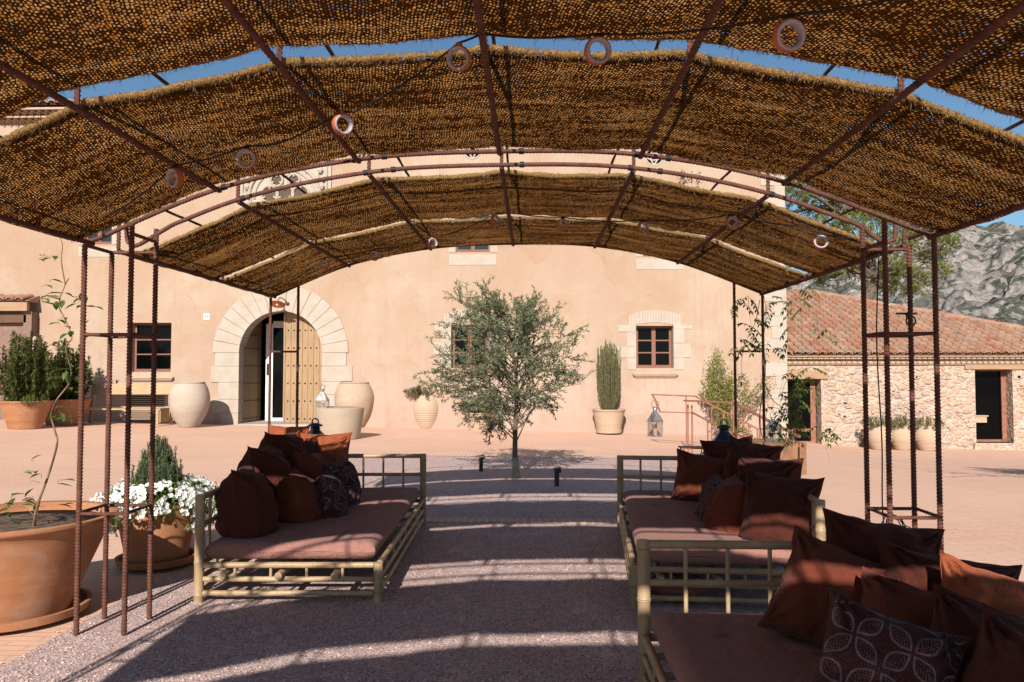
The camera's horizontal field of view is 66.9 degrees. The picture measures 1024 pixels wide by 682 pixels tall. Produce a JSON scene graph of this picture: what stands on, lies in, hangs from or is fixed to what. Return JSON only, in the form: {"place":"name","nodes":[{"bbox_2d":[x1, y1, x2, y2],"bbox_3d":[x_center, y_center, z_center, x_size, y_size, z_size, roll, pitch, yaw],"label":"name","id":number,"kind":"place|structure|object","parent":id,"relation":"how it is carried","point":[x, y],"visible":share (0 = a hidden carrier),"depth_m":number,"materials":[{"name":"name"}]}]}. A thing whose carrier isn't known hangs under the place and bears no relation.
{"place":"outdoors","nodes":[
{"label":"outdoors","id":0,"kind":"place"},
{"bbox_2d":[0,492,778,681],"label":"loose gravel","id":1,"kind":"structure","parent":0,"point":[281,637],"depth_m":4.42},
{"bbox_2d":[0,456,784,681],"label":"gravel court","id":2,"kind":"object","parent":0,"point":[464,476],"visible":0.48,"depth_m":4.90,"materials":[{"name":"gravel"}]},
{"bbox_2d":[193,453,426,603],"bbox_3d":[-1.451,1.400,6.297,1.299,0.704,2.649,0,-2,1],"label":"bamboo daybed","id":3,"kind":"object","parent":2,"relation":"on","point":[201,576],"visible":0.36,"depth_m":5.03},
{"bbox_2d":[258,431,309,460],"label":"cushion","id":4,"kind":"object","parent":3,"relation":"on","point":[287,444],"visible":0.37,"depth_m":6.40,"materials":[{"name":"orange fabric"}]},
{"bbox_2d":[269,424,309,435],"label":"cushion","id":5,"kind":"object","parent":3,"relation":"on","point":[278,430],"visible":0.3,"depth_m":7.26,"materials":[{"name":"orange fabric"}]},
{"bbox_2d":[205,487,419,558],"bbox_3d":[-1.451,1.426,6.302,1.179,0.129,2.498,0,-2,1],"label":"mattress","id":6,"kind":"object","parent":3,"relation":"on","point":[365,526],"visible":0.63,"depth_m":5.27,"materials":[{"name":"fabric"}]},
{"bbox_2d":[214,461,278,538],"bbox_3d":[-1.846,1.103,5.429,0.447,0.472,0.544,0,-2,1],"label":"cushion","id":7,"kind":"object","parent":6,"relation":"on","point":[245,501],"visible":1,"depth_m":5.23,"materials":[{"name":"orange fabric"}]},
{"bbox_2d":[237,443,291,498],"bbox_3d":[-1.899,1.070,6.014,0.434,0.564,0.570,0,-2,1],"label":"cushion","id":8,"kind":"object","parent":6,"relation":"on","point":[271,464],"visible":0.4,"depth_m":5.83,"materials":[{"name":"orange fabric"}]},
{"bbox_2d":[275,466,322,523],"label":"cushion","id":9,"kind":"object","parent":6,"relation":"on","point":[296,499],"visible":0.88,"depth_m":5.71,"materials":[{"name":"orange fabric"}]},
{"bbox_2d":[289,451,327,479],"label":"cushion","id":10,"kind":"object","parent":6,"relation":"on","point":[311,465],"visible":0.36,"depth_m":6.25,"materials":[{"name":"orange fabric"}]},
{"bbox_2d":[304,437,319,453],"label":"cushion","id":11,"kind":"object","parent":6,"relation":"on","point":[312,445],"visible":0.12,"depth_m":6.90,"materials":[{"name":"orange fabric"}]},
{"bbox_2d":[297,432,351,462],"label":"cushion","id":12,"kind":"object","parent":6,"relation":"on","point":[333,448],"visible":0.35,"depth_m":7.11,"materials":[{"name":"orange fabric"}]},
{"bbox_2d":[313,469,348,517],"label":"cushion","id":13,"kind":"object","parent":6,"relation":"on","point":[333,496],"visible":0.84,"depth_m":5.93,"materials":[{"name":"fabric"}]},
{"bbox_2d":[324,457,361,506],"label":"cushion","id":14,"kind":"object","parent":6,"relation":"on","point":[344,471],"visible":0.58,"depth_m":6.44,"materials":[{"name":"fabric"}]},
{"bbox_2d":[308,418,324,434],"bbox_3d":[-2.069,1.317,8.130,0.455,1.016,0.455,0,-2,1],"label":"lantern","id":15,"kind":"object","parent":2,"relation":"on","point":[315,428],"visible":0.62,"depth_m":8.10,"materials":[{"name":"blue metal"}]},
{"bbox_2d":[413,274,594,477],"bbox_3d":[-0.114,0.545,11.130,2.735,2.929,2.555,0,-2,1],"label":"olive tree","id":16,"kind":"object","parent":2,"relation":"on","point":[527,319],"visible":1,"depth_m":11.01,"materials":[{"name":"green plant"}]},
{"bbox_2d":[0,0,1023,635],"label":"pergola","id":17,"kind":"object","parent":2,"relation":"on","point":[884,250],"visible":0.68,"depth_m":4.46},
{"bbox_2d":[108,0,893,215],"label":"lamp cable","id":18,"kind":"object","parent":17,"relation":"hanging from","point":[622,34],"visible":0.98,"depth_m":2.76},
{"bbox_2d":[166,165,183,188],"bbox_3d":[-1.554,-0.758,3.574,0.094,0.109,0.049,-1,-3,32],"label":"ring pendant","id":19,"kind":"object","parent":18,"relation":"hanging from","point":[172,171],"visible":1,"depth_m":3.56,"materials":[{"name":"metal"}]},
{"bbox_2d":[235,145,256,169],"bbox_3d":[-1.209,-0.836,3.529,0.094,0.109,0.051,0,-2,1],"label":"ring pendant","id":20,"kind":"object","parent":18,"relation":"hanging from","point":[246,149],"visible":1,"depth_m":3.51,"materials":[{"name":"brown ceramic"}]},
{"bbox_2d":[332,110,352,135],"bbox_3d":[-0.734,-0.946,3.360,0.094,0.109,0.051,2,-3,-39],"label":"ring pendant","id":21,"kind":"object","parent":18,"relation":"hanging from","point":[345,116],"visible":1,"depth_m":3.35,"materials":[{"name":"metal"}]},
{"bbox_2d":[446,41,470,71],"bbox_3d":[-0.199,-1.065,2.901,0.094,0.109,0.056,-1,-2,17],"label":"ring pendant","id":22,"kind":"object","parent":18,"relation":"hanging from","point":[453,50],"visible":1,"depth_m":2.89,"materials":[{"name":"metal"}]},
{"bbox_2d":[584,33,611,65],"bbox_3d":[0.294,-1.001,2.655,0.094,0.109,0.054,0,-2,-7],"label":"ring pendant","id":23,"kind":"object","parent":18,"relation":"hanging from","point":[603,41],"visible":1,"depth_m":2.64,"materials":[{"name":"brown ceramic"}]},
{"bbox_2d":[772,14,805,52],"bbox_3d":[0.792,-0.880,2.217,0.094,0.109,0.059,0,-2,1],"label":"ring pendant","id":24,"kind":"object","parent":18,"relation":"hanging from","point":[797,25],"visible":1,"depth_m":2.21,"materials":[{"name":"brown ceramic"}]},
{"bbox_2d":[0,44,1023,243],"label":"woven mat","id":25,"kind":"object","parent":17,"relation":"on","point":[939,157],"visible":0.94,"depth_m":3.56,"materials":[{"name":"wicker"}]},
{"bbox_2d":[0,0,1023,123],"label":"woven mat","id":26,"kind":"object","parent":17,"relation":"on","point":[90,42],"visible":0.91,"depth_m":2.70,"materials":[{"name":"wicker"}]},
{"bbox_2d":[137,167,892,280],"bbox_3d":[-0.007,-0.794,5.629,4.947,0.598,1.353,0,-2,1],"label":"woven mat","id":27,"kind":"object","parent":17,"relation":"on","point":[309,216],"visible":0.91,"depth_m":5.48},
{"bbox_2d":[224,215,812,297],"bbox_3d":[0.024,-0.738,7.018,4.935,0.585,1.286,0,-2,1],"label":"woven mat","id":28,"kind":"object","parent":17,"relation":"on","point":[755,272],"visible":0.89,"depth_m":6.89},
{"bbox_2d":[287,212,853,282],"bbox_3d":[0.088,-0.802,6.246,4.998,0.490,0.508,-1,-3,32],"label":"lamp cable","id":29,"kind":"object","parent":17,"relation":"hanging from","point":[601,221],"visible":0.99,"depth_m":6.03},
{"bbox_2d":[725,213,738,228],"bbox_3d":[1.521,-0.825,5.350,0.094,0.109,0.051,0,-2,1],"label":"ring pendant","id":30,"kind":"object","parent":29,"relation":"hanging from","point":[735,218],"visible":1,"depth_m":5.34,"materials":[{"name":"metal"}]},
{"bbox_2d":[813,232,828,249],"bbox_3d":[1.944,-0.630,4.880,0.094,0.109,0.049,0,-2,10],"label":"ring pendant","id":31,"kind":"object","parent":29,"relation":"hanging from","point":[822,236],"visible":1,"depth_m":4.87,"materials":[{"name":"metal"}]},
{"bbox_2d":[727,284,840,467],"bbox_3d":[2.639,0.396,7.473,1.130,2.017,0.402,0,-2,1],"label":"wisteria vine","id":32,"kind":"object","parent":17,"relation":"attached to","point":[797,388],"visible":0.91,"depth_m":7.46,"materials":[{"name":"green plant"}]},
{"bbox_2d":[876,245,910,527],"bbox_3d":[2.283,0.312,4.654,0.183,1.852,0.068,0,-2,1],"label":"power cable","id":33,"kind":"object","parent":17,"relation":"attached to","point":[901,521],"visible":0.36,"depth_m":4.65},
{"bbox_2d":[399,518,628,523],"bbox_3d":[0.302,1.801,7.754,5.800,0.017,0.210,0,-2,1],"label":"brick band","id":34,"kind":"object","parent":2,"relation":"on","point":[535,520],"visible":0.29,"depth_m":7.74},
{"bbox_2d":[554,467,560,485],"bbox_3d":[0.600,1.786,10.199,0.106,0.254,0.072,0,-2,1],"label":"ground spotlight","id":35,"kind":"object","parent":2,"relation":"on","point":[557,471],"visible":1,"depth_m":10.17,"materials":[{"name":"black metal"}]},
{"bbox_2d":[650,573,709,603],"bbox_3d":[1.113,1.643,5.169,0.400,0.128,0.400,0,-2,1],"label":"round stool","id":36,"kind":"object","parent":2,"relation":"on","point":[675,591],"visible":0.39,"depth_m":5.02,"materials":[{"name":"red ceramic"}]},
{"bbox_2d":[702,419,730,454],"bbox_3d":[2.206,1.317,8.050,0.435,1.010,0.435,0,-2,1],"label":"lantern","id":37,"kind":"object","parent":2,"relation":"on","point":[723,433],"visible":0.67,"depth_m":8.02,"materials":[{"name":"blue metal"}]},
{"bbox_2d":[617,455,825,607],"bbox_3d":[1.481,1.393,6.119,1.223,0.704,2.590,0,-2,6],"label":"bamboo daybed","id":38,"kind":"object","parent":2,"relation":"on","point":[817,526],"visible":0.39,"depth_m":4.91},
{"bbox_2d":[623,490,791,565],"bbox_3d":[1.482,1.418,6.123,1.104,0.130,2.430,0,-2,6],"label":"mattress","id":39,"kind":"object","parent":38,"relation":"on","point":[656,514],"visible":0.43,"depth_m":5.41,"materials":[{"name":"fabric"}]},
{"bbox_2d":[670,448,725,500],"bbox_3d":[1.683,1.169,6.760,0.595,0.440,0.386,-1,-3,28],"label":"cushion","id":40,"kind":"object","parent":39,"relation":"on","point":[694,472],"visible":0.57,"depth_m":6.69,"materials":[{"name":"orange fabric"}]},
{"bbox_2d":[694,472,724,518],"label":"cushion","id":41,"kind":"object","parent":39,"relation":"on","point":[710,484],"visible":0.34,"depth_m":5.97,"materials":[{"name":"fabric"}]},
{"bbox_2d":[703,473,745,532],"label":"cushion","id":42,"kind":"object","parent":39,"relation":"on","point":[724,499],"visible":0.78,"depth_m":5.41,"materials":[{"name":"orange fabric"}]},
{"bbox_2d":[737,453,803,482],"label":"cushion","id":43,"kind":"object","parent":39,"relation":"on","point":[787,468],"visible":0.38,"depth_m":5.79,"materials":[{"name":"orange fabric"}]},
{"bbox_2d":[738,467,824,540],"bbox_3d":[1.782,1.102,5.208,0.477,0.465,0.513,2,-3,-41],"label":"cushion","id":44,"kind":"object","parent":39,"relation":"on","point":[777,508],"visible":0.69,"depth_m":5.09,"materials":[{"name":"orange fabric"}]},
{"bbox_2d":[722,435,784,479],"bbox_3d":[1.977,1.074,6.460,0.459,0.557,0.436,1,-2,-19],"label":"cushion","id":45,"kind":"object","parent":38,"relation":"on","point":[736,446],"visible":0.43,"depth_m":6.40,"materials":[{"name":"orange fabric"}]},
{"bbox_2d":[637,539,825,681],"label":"bamboo daybed","id":46,"kind":"object","parent":2,"relation":"on","point":[650,668],"visible":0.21,"depth_m":3.66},
{"bbox_2d":[650,613,821,681],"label":"mattress","id":47,"kind":"object","parent":46,"relation":"on","point":[719,647],"visible":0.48,"depth_m":3.11,"materials":[{"name":"fabric"}]},
{"bbox_2d":[757,525,885,646],"bbox_3d":[1.327,1.024,3.239,0.470,0.449,0.428,1,-3,-28],"label":"cushion","id":48,"kind":"object","parent":47,"relation":"on","point":[814,571],"visible":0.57,"depth_m":3.15,"materials":[{"name":"orange fabric"}]},
{"bbox_2d":[822,507,944,562],"bbox_3d":[1.646,1.006,3.467,0.467,0.484,0.465,-2,-3,37],"label":"cushion","id":49,"kind":"object","parent":47,"relation":"on","point":[857,536],"visible":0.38,"depth_m":3.42,"materials":[{"name":"orange fabric"}]},
{"bbox_2d":[812,587,972,681],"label":"cushion","id":50,"kind":"object","parent":47,"relation":"on","point":[862,643],"visible":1,"depth_m":2.19,"materials":[{"name":"fabric"}]},
{"bbox_2d":[860,566,932,627],"bbox_3d":[1.448,1.045,2.767,0.443,0.365,0.446,-2,-3,42],"label":"cushion","id":51,"kind":"object","parent":47,"relation":"on","point":[900,600],"visible":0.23,"depth_m":2.77,"materials":[{"name":"orange fabric"}]},
{"bbox_2d":[876,538,1022,590],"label":"cushion","id":52,"kind":"object","parent":47,"relation":"on","point":[919,570],"visible":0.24,"depth_m":3.04,"materials":[{"name":"orange fabric"}]},
{"bbox_2d":[929,581,1023,681],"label":"cushion","id":53,"kind":"object","parent":47,"relation":"on","point":[954,613],"visible":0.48,"depth_m":2.40,"materials":[{"name":"orange fabric"}]},
{"bbox_2d":[940,552,1023,618],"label":"cushion","id":54,"kind":"object","parent":47,"relation":"on","point":[1001,593],"visible":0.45,"depth_m":2.69,"materials":[{"name":"orange fabric"}]},
{"bbox_2d":[961,602,1023,681],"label":"cushion","id":55,"kind":"object","parent":47,"relation":"on","point":[998,655],"visible":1,"depth_m":2.05,"materials":[{"name":"orange fabric"}]},
{"bbox_2d":[0,420,1023,666],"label":"courtyard paving","id":56,"kind":"structure","parent":0,"point":[982,490],"depth_m":12.50,"materials":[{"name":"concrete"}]},
{"bbox_2d":[0,400,53,429],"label":"terracotta pot","id":57,"kind":"object","parent":56,"relation":"on","point":[18,415],"visible":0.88,"depth_m":18.60,"materials":[{"name":"ceramic"}]},
{"bbox_2d":[0,330,64,400],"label":"laurel bush","id":58,"kind":"object","parent":57,"relation":"in","point":[33,377],"visible":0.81,"depth_m":18.79,"materials":[{"name":"green plant"}]},
{"bbox_2d":[20,393,47,406],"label":"herb tuft","id":59,"kind":"object","parent":57,"relation":"in","point":[29,397],"visible":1,"depth_m":18.55,"materials":[{"name":"green plant"}]},
{"bbox_2d":[0,500,118,632],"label":"terracotta pot","id":60,"kind":"object","parent":56,"relation":"on","point":[37,572],"visible":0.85,"depth_m":4.53,"materials":[{"name":"ceramic"}]},
{"bbox_2d":[0,238,102,525],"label":"young wisteria","id":61,"kind":"object","parent":60,"relation":"in","point":[65,375],"visible":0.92,"depth_m":4.67,"materials":[{"name":"green plant"}]},
{"bbox_2d":[45,398,91,425],"bbox_3d":[-11.753,1.859,20.366,1.265,0.678,1.263,0,-2,1],"label":"terracotta pot","id":62,"kind":"object","parent":56,"relation":"on","point":[70,408],"visible":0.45,"depth_m":19.96,"materials":[{"name":"ceramic"}]},
{"bbox_2d":[41,337,93,399],"bbox_3d":[-11.736,0.834,20.412,1.298,1.897,1.417,0,-2,1],"label":"laurel bush","id":63,"kind":"object","parent":62,"relation":"in","point":[68,393],"visible":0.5,"depth_m":20.33,"materials":[{"name":"green plant"}]},
{"bbox_2d":[88,384,172,423],"bbox_3d":[-10.544,1.687,20.904,2.829,1.068,0.725,0,-2,1],"label":"garden bench","id":64,"kind":"object","parent":56,"relation":"on","point":[162,414],"visible":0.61,"depth_m":21.16,"materials":[{"name":"brown wood"}]},
{"bbox_2d":[114,498,194,570],"bbox_3d":[-2.759,1.484,6.030,0.650,0.475,0.650,0,-2,1],"label":"terracotta pot","id":65,"kind":"object","parent":56,"relation":"on","point":[172,538],"visible":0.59,"depth_m":5.82,"materials":[{"name":"ceramic"}]},
{"bbox_2d":[89,473,219,536],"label":"white petunias","id":66,"kind":"object","parent":65,"relation":"in","point":[186,491],"visible":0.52,"depth_m":5.79,"materials":[{"name":"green plant"}]},
{"bbox_2d":[130,434,183,503],"bbox_3d":[-2.767,1.018,6.052,0.395,0.610,0.399,0,-2,1],"label":"rosemary bush","id":67,"kind":"object","parent":65,"relation":"in","point":[166,466],"visible":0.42,"depth_m":5.99,"materials":[{"name":"green plant"}]},
{"bbox_2d":[168,382,209,427],"bbox_3d":[-8.475,1.668,20.353,1.023,1.189,1.022,0,-2,1],"label":"clay jar","id":68,"kind":"object","parent":56,"relation":"on","point":[189,403],"visible":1,"depth_m":20.00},
{"bbox_2d":[315,406,363,439],"bbox_3d":[-3.989,1.895,17.932,1.124,0.713,1.124,0,-2,1],"label":"concrete tub","id":69,"kind":"object","parent":56,"relation":"on","point":[339,419],"visible":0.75,"depth_m":17.48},
{"bbox_2d":[315,385,328,407],"bbox_3d":[-4.370,1.271,17.866,0.269,0.532,0.269,0,-2,1],"label":"lantern","id":70,"kind":"object","parent":69,"relation":"on","point":[322,395],"visible":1,"depth_m":17.79,"materials":[{"name":"metal"}]},
{"bbox_2d":[334,382,373,426],"bbox_3d":[-4.389,1.770,21.599,1.110,1.246,1.114,0,-2,1],"label":"clay jar","id":71,"kind":"object","parent":56,"relation":"on","point":[357,394],"visible":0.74,"depth_m":21.20,"materials":[{"name":"ceramic"}]},
{"bbox_2d":[0,97,787,438],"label":"farmhouse","id":72,"kind":"object","parent":56,"relation":"on","point":[662,325],"visible":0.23,"depth_m":21.64,"materials":[{"name":"paint"}]},
{"bbox_2d":[0,293,40,419],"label":"tiled porch","id":73,"kind":"object","parent":72,"relation":"attached to","point":[26,323],"visible":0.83,"depth_m":21.62,"materials":[{"name":"paint"}]},
{"bbox_2d":[86,227,111,243],"bbox_3d":[-11.704,-3.266,22.048,0.771,1.068,0.078,0,-2,1],"label":"window","id":74,"kind":"structure","parent":72,"relation":"in","point":[108,240],"depth_m":22.03,"materials":[{"name":"brown glass"}]},
{"bbox_2d":[124,323,173,380],"bbox_3d":[-10.160,0.310,21.865,1.377,1.643,0.400,0,-2,1],"label":"window","id":75,"kind":"structure","parent":72,"relation":"in","point":[143,347],"depth_m":22.02,"materials":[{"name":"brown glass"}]},
{"bbox_2d":[241,321,261,421],"bbox_3d":[-7.554,0.769,22.548,0.082,3.126,1.112,0,-2,7],"label":"door","id":76,"kind":"structure","parent":72,"relation":"in","point":[252,350],"depth_m":22.54,"materials":[{"name":"brown wood"}]},
{"bbox_2d":[265,321,283,420],"bbox_3d":[-6.983,0.883,22.941,0.607,2.950,0.080,0,-2,1],"label":"glazed door","id":77,"kind":"structure","parent":72,"relation":"in","point":[277,326],"depth_m":22.93,"materials":[{"name":"white paint"}]},
{"bbox_2d":[272,297,288,307],"bbox_3d":[-6.441,-1.067,21.411,0.430,0.296,0.654,0,-2,1],"label":"wall lamp","id":78,"kind":"object","parent":72,"relation":"attached to","point":[277,304],"visible":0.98,"depth_m":21.38,"materials":[{"name":"orange metal"}]},
{"bbox_2d":[240,159,333,243],"bbox_3d":[-6.374,-3.960,21.772,2.678,2.428,0.190,0,-2,1],"label":"carved window","id":79,"kind":"structure","parent":72,"relation":"in","point":[268,183],"depth_m":21.80,"materials":[{"name":"stone"}]},
{"bbox_2d":[283,312,321,422],"bbox_3d":[-5.875,0.735,21.930,1.175,3.145,0.094,0,-2,1],"label":"door","id":80,"kind":"structure","parent":72,"relation":"in","point":[310,349],"depth_m":21.90,"materials":[{"name":"brown wood"}]},
{"bbox_2d":[448,325,490,376],"bbox_3d":[-1.184,0.284,21.634,1.219,1.459,0.400,0,-2,1],"label":"window","id":81,"kind":"structure","parent":72,"relation":"in","point":[460,344],"depth_m":21.79,"materials":[{"name":"brown glass"}]},
{"bbox_2d":[456,215,489,251],"bbox_3d":[-1.093,-3.066,21.766,0.958,1.177,0.078,0,-2,1],"label":"window","id":82,"kind":"structure","parent":72,"relation":"in","point":[483,248],"depth_m":21.74,"materials":[{"name":"brown glass"}]},
{"bbox_2d":[633,326,677,376],"bbox_3d":[3.948,0.295,21.500,1.230,1.428,0.400,0,-2,1],"label":"window","id":83,"kind":"structure","parent":72,"relation":"in","point":[653,343],"depth_m":21.65,"materials":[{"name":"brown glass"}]},
{"bbox_2d":[413,393,437,428],"bbox_3d":[-2.389,1.947,21.713,0.818,0.981,0.818,0,-2,1],"label":"clay jar","id":84,"kind":"object","parent":56,"relation":"on","point":[425,409],"visible":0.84,"depth_m":21.39,"materials":[{"name":"ceramic"}]},
{"bbox_2d":[403,383,451,395],"bbox_3d":[-2.404,1.341,21.730,1.532,0.444,1.346,2,-3,-35],"label":"trailing plant","id":85,"kind":"object","parent":84,"relation":"in","point":[414,390],"visible":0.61,"depth_m":21.34,"materials":[{"name":"green plant"}]},
{"bbox_2d":[465,412,490,430],"bbox_3d":[-0.902,2.195,21.137,0.761,0.500,0.763,0,-2,1],"label":"plant pot","id":86,"kind":"object","parent":56,"relation":"on","point":[476,427],"visible":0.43,"depth_m":20.86,"materials":[{"name":"ceramic"}]},
{"bbox_2d":[349,452,616,457],"bbox_3d":[0.374,2.133,14.397,7.200,0.081,0.550,0,-2,1],"label":"edging strip","id":87,"kind":"object","parent":56,"relation":"on","point":[520,455],"visible":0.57,"depth_m":14.46,"materials":[{"name":"metal"}]},
{"bbox_2d":[592,408,625,433],"bbox_3d":[2.608,2.154,20.888,0.914,0.643,0.912,0,-2,1],"label":"terracotta pot","id":88,"kind":"object","parent":56,"relation":"on","point":[608,421],"visible":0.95,"depth_m":20.56,"materials":[{"name":"beige ceramic"}]},
{"bbox_2d":[596,338,620,409],"bbox_3d":[2.612,0.936,20.946,0.700,2.051,0.711,0,-2,1],"label":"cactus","id":89,"kind":"object","parent":88,"relation":"in","point":[608,377],"visible":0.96,"depth_m":20.79,"materials":[{"name":"green plant"}]},
{"bbox_2d":[647,401,662,436],"bbox_3d":[3.775,2.039,20.444,0.456,0.945,0.444,0,-2,1],"label":"lantern","id":90,"kind":"object","parent":56,"relation":"on","point":[655,416],"visible":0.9,"depth_m":20.37,"materials":[{"name":"metal"}]},
{"bbox_2d":[651,394,809,445],"bbox_3d":[4.612,1.745,16.602,3.367,1.178,0.101,-1,-3,28],"label":"handrail","id":91,"kind":"object","parent":56,"relation":"on","point":[723,411],"visible":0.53,"depth_m":16.98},
{"bbox_2d":[699,345,774,437],"bbox_3d":[6.062,1.380,20.718,2.187,2.568,0.930,0,-2,1],"label":"wall shrub","id":92,"kind":"object","parent":56,"relation":"on","point":[727,388],"visible":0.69,"depth_m":20.71,"materials":[{"name":"green plant"}]},
{"bbox_2d":[683,400,804,475],"bbox_3d":[3.739,1.547,12.723,0.212,1.088,2.762,1,-3,-26],"label":"handrail","id":93,"kind":"object","parent":56,"relation":"on","point":[755,414],"visible":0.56,"depth_m":13.02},
{"bbox_2d":[737,438,806,474],"bbox_3d":[3.919,1.815,12.015,1.007,0.531,0.870,0,-2,1],"label":"corten planter","id":94,"kind":"object","parent":56,"relation":"on","point":[790,453],"visible":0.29,"depth_m":11.59,"materials":[{"name":"metal"}]},
{"bbox_2d":[765,412,781,441],"bbox_3d":[4.027,1.322,11.957,0.278,0.450,0.284,0,-2,1],"label":"lantern","id":95,"kind":"object","parent":94,"relation":"on","point":[773,438],"visible":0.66,"depth_m":11.91,"materials":[{"name":"metal"}]},
{"bbox_2d":[785,176,965,299],"bbox_3d":[14.281,-1.978,31.073,8.841,10.676,4.830,0,-2,1],"label":"pine tree","id":96,"kind":"object","parent":56,"relation":"on","point":[837,208],"visible":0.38,"depth_m":30.64,"materials":[{"name":"green plant"}]},
{"bbox_2d":[868,425,892,449],"bbox_3d":[9.887,2.595,20.864,0.668,0.652,0.667,0,-2,1],"label":"clay jar","id":97,"kind":"object","parent":56,"relation":"on","point":[874,438],"visible":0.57,"depth_m":20.65,"materials":[{"name":"ceramic"}]},
{"bbox_2d":[860,415,895,427],"bbox_3d":[9.920,2.169,20.879,0.980,0.386,0.904,0,-2,1],"label":"trailing plant","id":98,"kind":"object","parent":97,"relation":"in","point":[871,422],"visible":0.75,"depth_m":20.72,"materials":[{"name":"green plant"}]},
{"bbox_2d":[891,425,916,450],"bbox_3d":[10.512,2.600,20.848,0.669,0.664,0.667,0,-2,1],"label":"clay jar","id":99,"kind":"object","parent":56,"relation":"on","point":[901,441],"visible":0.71,"depth_m":20.62,"materials":[{"name":"ceramic"}]},
{"bbox_2d":[891,413,920,427],"bbox_3d":[10.484,2.152,20.831,0.917,0.426,0.941,0,-2,1],"label":"trailing plant","id":100,"kind":"object","parent":99,"relation":"in","point":[899,420],"visible":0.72,"depth_m":20.71,"materials":[{"name":"green plant"}]},
{"bbox_2d":[915,425,935,450],"bbox_3d":[11.159,2.606,20.831,0.666,0.677,0.667,0,-2,1],"label":"clay jar","id":101,"kind":"object","parent":56,"relation":"on","point":[925,439],"visible":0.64,"depth_m":20.61,"materials":[{"name":"ceramic"}]},
{"bbox_2d":[915,414,944,428],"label":"trailing plant","id":102,"kind":"object","parent":101,"relation":"in","point":[920,420],"visible":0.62,"depth_m":20.80,"materials":[{"name":"green plant"}]},
{"bbox_2d":[1,0,1023,273],"label":"sky","id":103,"kind":"structure","parent":0,"point":[140,83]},
{"bbox_2d":[700,435,752,457],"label":"cushion","id":104,"kind":"object","parent":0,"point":[717,449],"visible":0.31,"depth_m":7.04,"materials":[{"name":"orange fabric"}]},
{"bbox_2d":[786,221,1023,325],"bbox_3d":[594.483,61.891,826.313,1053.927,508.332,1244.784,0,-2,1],"label":"mountain","id":105,"kind":"structure","parent":0,"point":[985,280],"depth_m":752.19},
{"label":"ground","id":106,"kind":"structure","parent":0,"visible":0},
{"bbox_2d":[786,289,1023,449],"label":"stone outbuilding","id":107,"kind":"structure","parent":106,"relation":"on","point":[981,360],"depth_m":21.72,"materials":[{"name":"stone"}]},
{"bbox_2d":[787,379,815,442],"bbox_3d":[8.104,1.996,22.076,1.049,1.838,0.080,0,-2,1],"label":"door","id":108,"kind":"structure","parent":107,"relation":"in","point":[808,419],"depth_m":22.05,"materials":[{"name":"brown glass"}]},
{"bbox_2d":[975,369,1006,441],"bbox_3d":[13.454,1.826,21.944,1.026,2.046,0.080,0,-2,1],"label":"door","id":109,"kind":"structure","parent":107,"relation":"in","point":[990,384],"depth_m":21.93,"materials":[{"name":"black glass"}]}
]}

